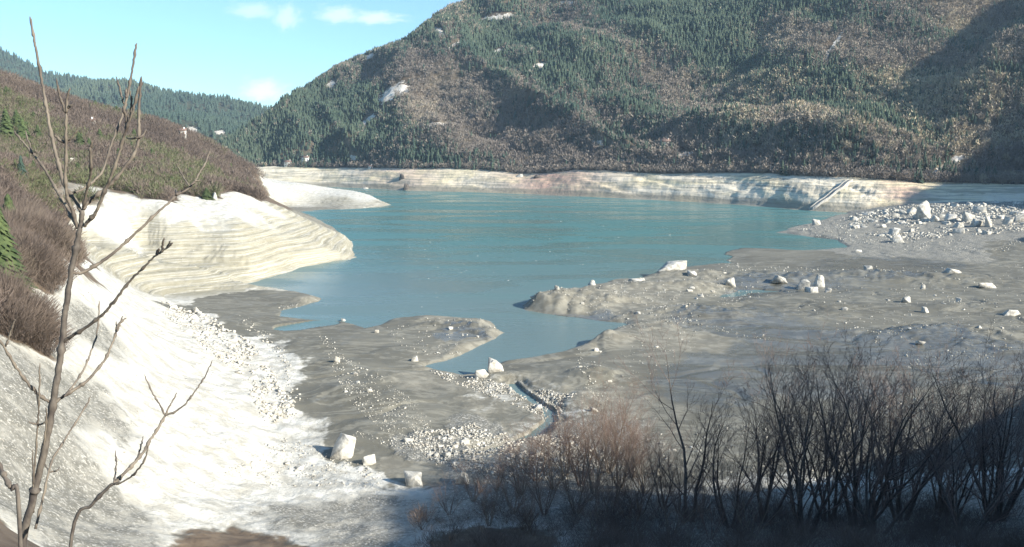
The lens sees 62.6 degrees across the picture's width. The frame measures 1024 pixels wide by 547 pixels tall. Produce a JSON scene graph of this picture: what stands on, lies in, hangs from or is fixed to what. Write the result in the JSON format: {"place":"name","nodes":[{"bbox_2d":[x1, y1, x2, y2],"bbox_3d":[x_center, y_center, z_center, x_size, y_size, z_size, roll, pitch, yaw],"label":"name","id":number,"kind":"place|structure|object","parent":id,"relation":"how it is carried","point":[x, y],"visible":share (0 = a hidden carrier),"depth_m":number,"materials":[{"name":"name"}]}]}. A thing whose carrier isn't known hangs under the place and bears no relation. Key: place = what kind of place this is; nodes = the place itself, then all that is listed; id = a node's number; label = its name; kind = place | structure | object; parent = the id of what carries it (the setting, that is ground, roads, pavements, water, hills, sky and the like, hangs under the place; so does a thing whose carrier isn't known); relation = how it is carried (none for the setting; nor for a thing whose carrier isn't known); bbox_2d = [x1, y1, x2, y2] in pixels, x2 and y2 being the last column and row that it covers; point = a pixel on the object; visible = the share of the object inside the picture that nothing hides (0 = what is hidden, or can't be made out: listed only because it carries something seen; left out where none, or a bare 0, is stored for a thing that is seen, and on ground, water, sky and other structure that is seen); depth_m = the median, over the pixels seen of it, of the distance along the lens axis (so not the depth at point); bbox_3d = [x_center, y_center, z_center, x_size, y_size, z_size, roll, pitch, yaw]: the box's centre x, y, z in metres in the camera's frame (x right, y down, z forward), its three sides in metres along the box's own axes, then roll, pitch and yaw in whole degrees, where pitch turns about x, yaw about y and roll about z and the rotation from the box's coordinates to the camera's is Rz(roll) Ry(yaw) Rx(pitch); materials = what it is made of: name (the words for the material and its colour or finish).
{"place":"outdoors","nodes":[
{"label":"outdoors","id":0,"kind":"place"},
{"bbox_2d":[0,50,264,141],"bbox_3d":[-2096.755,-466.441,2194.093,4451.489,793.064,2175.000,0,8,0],"label":"hill","id":1,"kind":"structure","parent":0,"point":[218,133],"depth_m":2046.36,"materials":[{"name":"plant"}]},
{"bbox_2d":[0,46,274,138],"bbox_3d":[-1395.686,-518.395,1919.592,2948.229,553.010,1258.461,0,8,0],"label":"ridge forest","id":2,"kind":"object","parent":1,"relation":"on","point":[227,122],"visible":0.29,"depth_m":2028.52,"materials":[{"name":"plant"}]},
{"bbox_2d":[0,0,459,107],"label":"sky","id":3,"kind":"structure","parent":0,"point":[260,51],"materials":[{"name":"blue"}]},
{"bbox_2d":[0,81,1023,546],"bbox_3d":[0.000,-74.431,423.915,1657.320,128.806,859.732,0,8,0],"label":"ground","id":4,"kind":"structure","parent":0,"point":[274,233],"depth_m":130.38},
{"bbox_2d":[1,193,15,211],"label":"pine","id":5,"kind":"object","parent":4,"relation":"on","point":[8,200],"visible":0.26,"depth_m":123.33,"materials":[{"name":"green plant"}]},
{"bbox_2d":[0,108,18,139],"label":"pine","id":6,"kind":"object","parent":4,"relation":"on","point":[6,125],"visible":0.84,"depth_m":328.04,"materials":[{"name":"green plant"}]},
{"bbox_2d":[0,462,22,546],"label":"sapling","id":7,"kind":"object","parent":4,"relation":"on","point":[8,482],"visible":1,"depth_m":3.36,"materials":[{"name":"brown plant"}]},
{"bbox_2d":[0,275,26,302],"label":"bare bush","id":8,"kind":"object","parent":4,"relation":"on","point":[2,283],"visible":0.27,"depth_m":79.01,"materials":[{"name":"brown plant"}]},
{"bbox_2d":[0,296,31,337],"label":"bare bush","id":9,"kind":"object","parent":4,"relation":"on","point":[20,316],"visible":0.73,"depth_m":75.43,"materials":[{"name":"brown plant"}]},
{"bbox_2d":[12,109,20,128],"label":"pine","id":10,"kind":"object","parent":4,"relation":"on","point":[16,117],"visible":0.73,"depth_m":350.12,"materials":[{"name":"green plant"}]},
{"bbox_2d":[0,279,33,304],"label":"bare bush","id":11,"kind":"object","parent":4,"relation":"on","point":[22,294],"visible":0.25,"depth_m":79.01,"materials":[{"name":"brown plant"}]},
{"bbox_2d":[0,253,35,290],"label":"bare bush","id":12,"kind":"object","parent":4,"relation":"on","point":[13,269],"visible":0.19,"depth_m":83.22,"materials":[{"name":"brown plant"}]},
{"bbox_2d":[0,300,37,342],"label":"bare bush","id":13,"kind":"object","parent":4,"relation":"on","point":[17,327],"visible":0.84,"depth_m":75.21,"materials":[{"name":"brown plant"}]},
{"bbox_2d":[0,207,38,292],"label":"pine","id":14,"kind":"object","parent":4,"relation":"on","point":[6,245],"visible":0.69,"depth_m":87.87,"materials":[{"name":"green plant"}]},
{"bbox_2d":[0,291,42,326],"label":"bare bush","id":15,"kind":"object","parent":4,"relation":"on","point":[24,310],"visible":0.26,"depth_m":77.00,"materials":[{"name":"brown plant"}]},
{"bbox_2d":[16,155,27,176],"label":"pine","id":16,"kind":"object","parent":4,"relation":"on","point":[22,166],"visible":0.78,"depth_m":242.99,"materials":[{"name":"green plant"}]},
{"bbox_2d":[2,303,41,337],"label":"bare bush","id":17,"kind":"object","parent":4,"relation":"on","point":[23,319],"visible":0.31,"depth_m":76.57,"materials":[{"name":"brown plant"}]},
{"bbox_2d":[2,202,44,233],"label":"bare bush","id":18,"kind":"object","parent":4,"relation":"on","point":[17,212],"visible":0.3,"depth_m":114.69,"materials":[{"name":"brown plant"}]},
{"bbox_2d":[0,300,46,343],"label":"bare bush","id":19,"kind":"object","parent":4,"relation":"on","point":[30,321],"visible":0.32,"depth_m":77.42,"materials":[{"name":"brown plant"}]},
{"bbox_2d":[16,118,32,140],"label":"pine","id":20,"kind":"object","parent":4,"relation":"on","point":[22,128],"visible":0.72,"depth_m":332.58,"materials":[{"name":"green plant"}]},
{"bbox_2d":[9,305,41,340],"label":"bare bush","id":21,"kind":"object","parent":4,"relation":"on","point":[18,338],"visible":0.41,"depth_m":76.94,"materials":[{"name":"brown plant"}]},
{"bbox_2d":[3,299,57,345],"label":"bare bush","id":22,"kind":"object","parent":4,"relation":"on","point":[39,319],"visible":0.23,"depth_m":78.34,"materials":[{"name":"brown plant"}]},
{"bbox_2d":[4,276,57,314],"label":"bare bush","id":23,"kind":"object","parent":4,"relation":"on","point":[31,292],"visible":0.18,"depth_m":80.67,"materials":[{"name":"brown plant"}]},
{"bbox_2d":[10,228,53,273],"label":"bare bush","id":24,"kind":"object","parent":4,"relation":"on","point":[32,240],"visible":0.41,"depth_m":96.23,"materials":[{"name":"brown plant"}]},
{"bbox_2d":[5,292,60,339],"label":"bare bush","id":25,"kind":"object","parent":4,"relation":"on","point":[40,318],"visible":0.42,"depth_m":78.47,"materials":[{"name":"brown plant"}]},
{"bbox_2d":[8,291,59,331],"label":"bare bush","id":26,"kind":"object","parent":4,"relation":"on","point":[38,305],"visible":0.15,"depth_m":80.00,"materials":[{"name":"brown plant"}]},
{"bbox_2d":[11,282,62,326],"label":"bare bush","id":27,"kind":"object","parent":4,"relation":"on","point":[45,300],"visible":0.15,"depth_m":81.29,"materials":[{"name":"brown plant"}]},
{"bbox_2d":[20,237,64,279],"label":"bare bush","id":28,"kind":"object","parent":4,"relation":"on","point":[51,265],"visible":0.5,"depth_m":97.75,"materials":[{"name":"brown plant"}]},
{"bbox_2d":[25,236,61,281],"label":"bare bush","id":29,"kind":"object","parent":4,"relation":"on","point":[46,257],"visible":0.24,"depth_m":98.53,"materials":[{"name":"brown plant"}]},
{"bbox_2d":[24,209,63,238],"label":"bare bush","id":30,"kind":"object","parent":4,"relation":"on","point":[52,220],"visible":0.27,"depth_m":117.71,"materials":[{"name":"brown plant"}]},
{"bbox_2d":[24,309,67,353],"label":"bare bush","id":31,"kind":"object","parent":4,"relation":"on","point":[42,338],"visible":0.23,"depth_m":79.34,"materials":[{"name":"brown plant"}]},
{"bbox_2d":[21,310,74,349],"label":"bare bush","id":32,"kind":"object","parent":4,"relation":"on","point":[50,334],"visible":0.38,"depth_m":79.08,"materials":[{"name":"brown plant"}]},
{"bbox_2d":[36,260,67,293],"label":"bare bush","id":33,"kind":"object","parent":4,"relation":"on","point":[50,280],"visible":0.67,"depth_m":98.61,"materials":[{"name":"brown plant"}]},
{"bbox_2d":[37,258,66,287],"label":"bare bush","id":34,"kind":"object","parent":4,"relation":"on","point":[52,275],"visible":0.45,"depth_m":98.86,"materials":[{"name":"brown plant"}]},
{"bbox_2d":[35,223,68,246],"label":"bare bush","id":35,"kind":"object","parent":4,"relation":"on","point":[54,236],"visible":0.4,"depth_m":117.37,"materials":[{"name":"brown plant"}]},
{"bbox_2d":[32,323,79,355],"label":"bare bush","id":36,"kind":"object","parent":4,"relation":"on","point":[67,342],"visible":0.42,"depth_m":80.50,"materials":[{"name":"brown plant"}]},
{"bbox_2d":[44,222,75,248],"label":"bare bush","id":37,"kind":"object","parent":4,"relation":"on","point":[66,234],"visible":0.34,"depth_m":118.42,"materials":[{"name":"brown plant"}]},
{"bbox_2d":[40,247,81,291],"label":"bare bush","id":38,"kind":"object","parent":4,"relation":"on","point":[63,260],"visible":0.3,"depth_m":99.69,"materials":[{"name":"brown plant"}]},
{"bbox_2d":[41,244,82,286],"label":"bare bush","id":39,"kind":"object","parent":4,"relation":"on","point":[67,261],"visible":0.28,"depth_m":101.25,"materials":[{"name":"brown plant"}]},
{"bbox_2d":[0,16,210,546],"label":"sapling","id":40,"kind":"object","parent":4,"relation":"on","point":[35,490],"visible":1,"depth_m":4.08,"materials":[{"name":"brown plant"}]},
{"bbox_2d":[0,66,267,345],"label":"brush","id":41,"kind":"object","parent":4,"relation":"on","point":[143,169],"visible":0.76,"depth_m":346.98,"materials":[{"name":"plant"}]},
{"bbox_2d":[69,361,211,546],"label":"sapling","id":42,"kind":"object","parent":4,"relation":"on","point":[116,481],"visible":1,"depth_m":3.94,"materials":[{"name":"brown plant"}]},
{"bbox_2d":[200,187,213,199],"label":"pine","id":43,"kind":"object","parent":4,"relation":"on","point":[207,194],"visible":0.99,"depth_m":298.22,"materials":[{"name":"green plant"}]},
{"bbox_2d":[330,433,355,458],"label":"boulder","id":44,"kind":"object","parent":4,"relation":"on","point":[344,446],"visible":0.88,"depth_m":97.01,"materials":[{"name":"stone"}]},
{"bbox_2d":[362,454,375,464],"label":"boulder","id":45,"kind":"object","parent":4,"relation":"on","point":[369,460],"visible":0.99,"depth_m":94.58,"materials":[{"name":"stone"}]},
{"bbox_2d":[404,471,422,486],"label":"boulder","id":46,"kind":"object","parent":4,"relation":"on","point":[412,478],"visible":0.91,"depth_m":87.46,"materials":[{"name":"grey stone"}]},
{"bbox_2d":[429,472,471,515],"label":"bare shrub","id":47,"kind":"object","parent":4,"relation":"on","point":[451,508],"visible":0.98,"depth_m":75.55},
{"bbox_2d":[455,471,468,483],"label":"boulder","id":48,"kind":"object","parent":4,"relation":"on","point":[461,475],"visible":0.59,"depth_m":87.09,"materials":[{"name":"stone"}]},
{"bbox_2d":[451,457,501,501],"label":"bare shrub","id":49,"kind":"object","parent":4,"relation":"on","point":[469,491],"visible":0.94,"depth_m":79.60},
{"bbox_2d":[474,369,488,377],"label":"boulder","id":50,"kind":"object","parent":4,"relation":"on","point":[482,373],"visible":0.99,"depth_m":135.18,"materials":[{"name":"stone"}]},
{"bbox_2d":[461,478,507,524],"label":"bare shrub","id":51,"kind":"object","parent":4,"relation":"on","point":[486,510],"visible":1,"depth_m":69.44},
{"bbox_2d":[467,446,521,490],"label":"bare shrub","id":52,"kind":"object","parent":4,"relation":"on","point":[500,468],"visible":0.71,"depth_m":83.81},
{"bbox_2d":[487,357,503,372],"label":"boulder","id":53,"kind":"object","parent":4,"relation":"on","point":[494,365],"visible":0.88,"depth_m":137.30,"materials":[{"name":"stone"}]},
{"bbox_2d":[0,200,1023,487],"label":"rubble","id":54,"kind":"object","parent":4,"relation":"on","point":[440,374],"visible":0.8,"depth_m":128.23,"materials":[{"name":"stone"}]},
{"bbox_2d":[491,430,544,495],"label":"bare shrub","id":55,"kind":"object","parent":4,"relation":"on","point":[519,461],"visible":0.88,"depth_m":81.61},
{"bbox_2d":[489,455,549,514],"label":"bare shrub","id":56,"kind":"object","parent":4,"relation":"on","point":[504,486],"visible":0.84,"depth_m":73.53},
{"bbox_2d":[498,472,551,529],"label":"bare shrub","id":57,"kind":"object","parent":4,"relation":"on","point":[534,506],"visible":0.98,"depth_m":67.26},
{"bbox_2d":[496,407,571,481],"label":"bare shrub","id":58,"kind":"object","parent":4,"relation":"on","point":[534,446],"visible":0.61,"depth_m":87.63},
{"bbox_2d":[508,433,575,514],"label":"bare shrub","id":59,"kind":"object","parent":4,"relation":"on","point":[554,492],"visible":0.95,"depth_m":72.82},
{"bbox_2d":[522,415,595,488],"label":"bare shrub","id":60,"kind":"object","parent":4,"relation":"on","point":[546,462],"visible":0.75,"depth_m":83.09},
{"bbox_2d":[512,393,613,474],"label":"bare shrub","id":61,"kind":"object","parent":4,"relation":"on","point":[571,442],"visible":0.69,"depth_m":88.99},
{"bbox_2d":[537,390,619,484],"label":"bare shrub","id":62,"kind":"object","parent":4,"relation":"on","point":[572,468],"visible":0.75,"depth_m":85.49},
{"bbox_2d":[540,427,631,513],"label":"bare shrub","id":63,"kind":"object","parent":4,"relation":"on","point":[580,473],"visible":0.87,"depth_m":73.20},
{"bbox_2d":[552,461,623,530],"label":"bare shrub","id":64,"kind":"object","parent":4,"relation":"on","point":[599,500],"visible":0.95,"depth_m":66.05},
{"bbox_2d":[554,407,624,493],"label":"bare shrub","id":65,"kind":"object","parent":4,"relation":"on","point":[590,452],"visible":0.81,"depth_m":80.94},
{"bbox_2d":[567,432,647,510],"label":"bare shrub","id":66,"kind":"object","parent":4,"relation":"on","point":[617,479],"visible":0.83,"depth_m":73.00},
{"bbox_2d":[551,357,671,473],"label":"bare shrub","id":67,"kind":"object","parent":4,"relation":"on","point":[623,408],"visible":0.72,"depth_m":88.89,"materials":[{"name":"plant"}]},
{"bbox_2d":[593,464,657,531],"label":"bare shrub","id":68,"kind":"object","parent":4,"relation":"on","point":[639,509],"visible":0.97,"depth_m":65.09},
{"bbox_2d":[584,391,677,486],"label":"bare shrub","id":69,"kind":"object","parent":4,"relation":"on","point":[626,438],"visible":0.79,"depth_m":82.56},
{"bbox_2d":[590,430,681,513],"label":"bare shrub","id":70,"kind":"object","parent":4,"relation":"on","point":[626,477],"visible":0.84,"depth_m":72.92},
{"bbox_2d":[590,402,692,476],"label":"bare shrub","id":71,"kind":"object","parent":4,"relation":"on","point":[639,440],"visible":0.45,"depth_m":86.81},
{"bbox_2d":[609,412,695,494],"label":"bare shrub","id":72,"kind":"object","parent":4,"relation":"on","point":[639,447],"visible":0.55,"depth_m":81.05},
{"bbox_2d":[628,419,711,506],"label":"bare shrub","id":73,"kind":"object","parent":4,"relation":"on","point":[665,486],"visible":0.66,"depth_m":74.93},
{"bbox_2d":[657,260,686,271],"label":"boulder","id":74,"kind":"object","parent":4,"relation":"on","point":[675,265],"visible":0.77,"depth_m":250.75,"materials":[{"name":"stone"}]},
{"bbox_2d":[636,456,714,535],"bbox_3d":[12.784,16.738,62.992,6.861,6.654,5.214,5,9,30],"label":"bare shrub","id":75,"kind":"object","parent":4,"relation":"on","point":[676,512],"visible":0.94,"depth_m":63.06,"materials":[{"name":"plant"}]},
{"bbox_2d":[609,310,746,521],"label":"bare tree","id":76,"kind":"object","parent":4,"relation":"on","point":[685,462],"visible":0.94,"depth_m":69.52,"materials":[{"name":"brown plant"}]},
{"bbox_2d":[644,440,718,512],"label":"bare shrub","id":77,"kind":"object","parent":4,"relation":"on","point":[678,493],"visible":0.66,"depth_m":73.22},
{"bbox_2d":[674,458,743,510],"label":"bare shrub","id":78,"kind":"object","parent":4,"relation":"on","point":[703,490],"visible":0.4,"depth_m":73.47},
{"bbox_2d":[408,482,1023,546],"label":"undergrowth","id":79,"kind":"object","parent":4,"relation":"on","point":[849,537],"visible":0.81,"depth_m":58.69,"materials":[{"name":"plant"}]},
{"bbox_2d":[685,467,750,538],"bbox_3d":[14.511,16.864,60.730,5.535,5.300,4.360,7,10,40],"label":"bare shrub","id":80,"kind":"object","parent":4,"relation":"on","point":[718,515],"visible":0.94,"depth_m":60.95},
{"bbox_2d":[718,450,765,499],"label":"bare shrub","id":81,"kind":"object","parent":4,"relation":"on","point":[736,477],"visible":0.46,"depth_m":75.69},
{"bbox_2d":[674,382,822,527],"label":"bare tree","id":82,"kind":"object","parent":4,"relation":"on","point":[721,472],"visible":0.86,"depth_m":65.81,"materials":[{"name":"brown plant"}]},
{"bbox_2d":[712,462,809,539],"bbox_3d":[17.782,16.172,61.593,7.137,6.738,5.944,-3,8,-19],"label":"bare shrub","id":83,"kind":"object","parent":4,"relation":"on","point":[753,511],"visible":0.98,"depth_m":60.98,"materials":[{"name":"plant"}]},
{"bbox_2d":[770,275,786,282],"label":"boulder","id":84,"kind":"object","parent":4,"relation":"on","point":[777,279],"visible":1,"depth_m":232.68,"materials":[{"name":"grey stone"}]},
{"bbox_2d":[713,356,865,520],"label":"bare tree","id":85,"kind":"object","parent":4,"relation":"on","point":[773,465],"visible":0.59,"depth_m":67.72,"materials":[{"name":"brown plant"}]},
{"bbox_2d":[795,279,809,289],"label":"boulder","id":86,"kind":"object","parent":4,"relation":"on","point":[802,284],"visible":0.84,"depth_m":225.19,"materials":[{"name":"grey stone"}]},
{"bbox_2d":[705,317,918,531],"bbox_3d":[22.408,11.550,62.292,13.673,17.181,16.020,0,8,0],"label":"bare tree","id":87,"kind":"object","parent":4,"relation":"on","point":[800,488],"visible":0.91,"depth_m":62.53,"materials":[{"name":"brown plant"}]},
{"bbox_2d":[813,274,824,286],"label":"boulder","id":88,"kind":"object","parent":4,"relation":"on","point":[819,281],"visible":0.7,"depth_m":228.32,"materials":[{"name":"stone"}]},
{"bbox_2d":[809,179,852,209],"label":"slipway","id":89,"kind":"structure","parent":4,"relation":"on","point":[830,194],"depth_m":565.51,"materials":[{"name":"concrete"}]},
{"bbox_2d":[758,341,905,518],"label":"bare tree","id":90,"kind":"object","parent":4,"relation":"on","point":[835,490],"visible":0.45,"depth_m":66.95,"materials":[{"name":"brown plant"}]},
{"bbox_2d":[838,361,950,506],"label":"bare tree","id":91,"kind":"object","parent":4,"relation":"on","point":[888,387],"visible":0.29,"depth_m":72.06,"materials":[{"name":"brown plant"}]},
{"bbox_2d":[779,309,1023,526],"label":"bare tree","id":92,"kind":"object","parent":4,"relation":"on","point":[876,502],"visible":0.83,"depth_m":62.59,"materials":[{"name":"brown plant"}]},
{"bbox_2d":[818,340,990,521],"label":"bare tree","id":93,"kind":"object","parent":4,"relation":"on","point":[898,503],"visible":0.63,"depth_m":66.83,"materials":[{"name":"brown plant"}]},
{"bbox_2d":[807,368,1020,534],"bbox_3d":[27.364,12.531,59.584,11.361,14.018,12.844,-7,11,-43],"label":"bare tree","id":94,"kind":"object","parent":4,"relation":"on","point":[911,500],"visible":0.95,"depth_m":59.52,"materials":[{"name":"brown plant"}]},
{"bbox_2d":[914,200,930,218],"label":"boulder","id":95,"kind":"object","parent":4,"relation":"on","point":[923,210],"visible":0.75,"depth_m":418.80,"materials":[{"name":"stone"}]},
{"bbox_2d":[879,379,1023,540],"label":"bare tree","id":96,"kind":"object","parent":4,"relation":"on","point":[999,495],"visible":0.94,"depth_m":56.29,"materials":[{"name":"brown plant"}]},
{"bbox_2d":[885,379,1023,516],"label":"bare tree","id":97,"kind":"object","parent":4,"relation":"on","point":[964,488],"visible":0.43,"depth_m":65.68,"materials":[{"name":"brown plant"}]},
{"bbox_2d":[902,400,1023,508],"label":"bare tree","id":98,"kind":"object","parent":4,"relation":"on","point":[963,480],"visible":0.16,"depth_m":70.74,"materials":[{"name":"brown plant"}]},
{"bbox_2d":[903,315,1023,520],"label":"bare tree","id":99,"kind":"object","parent":4,"relation":"on","point":[1008,503],"visible":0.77,"depth_m":63.87,"materials":[{"name":"brown plant"}]},
{"bbox_2d":[961,212,974,221],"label":"boulder","id":100,"kind":"object","parent":4,"relation":"on","point":[967,217],"visible":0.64,"depth_m":396.98,"materials":[{"name":"stone"}]},
{"bbox_2d":[971,206,986,212],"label":"boulder","id":101,"kind":"object","parent":4,"relation":"on","point":[978,209],"visible":0.68,"depth_m":426.21,"materials":[{"name":"stone"}]},
{"bbox_2d":[941,350,1023,508],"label":"bare tree","id":102,"kind":"object","parent":4,"relation":"on","point":[990,496],"visible":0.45,"depth_m":68.71,"materials":[{"name":"brown plant"}]},
{"bbox_2d":[1002,310,1019,315],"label":"boulder","id":103,"kind":"object","parent":4,"relation":"on","point":[1011,312],"visible":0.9,"depth_m":185.21,"materials":[{"name":"stone"}]},
{"bbox_2d":[247,187,846,449],"bbox_3d":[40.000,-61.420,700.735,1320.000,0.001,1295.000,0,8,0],"label":"water","id":104,"kind":"structure","parent":0,"point":[402,240],"depth_m":314.02,"materials":[{"name":"liquid"}]},
{"bbox_2d":[219,0,1023,212],"bbox_3d":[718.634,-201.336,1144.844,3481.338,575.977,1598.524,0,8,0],"label":"mountain","id":105,"kind":"structure","parent":0,"point":[778,190],"depth_m":817.19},
{"bbox_2d":[215,0,1023,181],"bbox_3d":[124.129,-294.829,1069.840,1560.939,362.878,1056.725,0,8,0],"label":"conifer forest","id":106,"kind":"object","parent":105,"relation":"on","point":[677,22],"visible":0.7,"depth_m":1035.74,"materials":[{"name":"plant"}]},
{"bbox_2d":[222,0,1023,184],"bbox_3d":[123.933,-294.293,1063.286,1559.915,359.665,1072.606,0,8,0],"label":"bare woodland","id":107,"kind":"object","parent":105,"relation":"on","point":[796,37],"visible":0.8,"depth_m":875.22,"materials":[{"name":"plant"}]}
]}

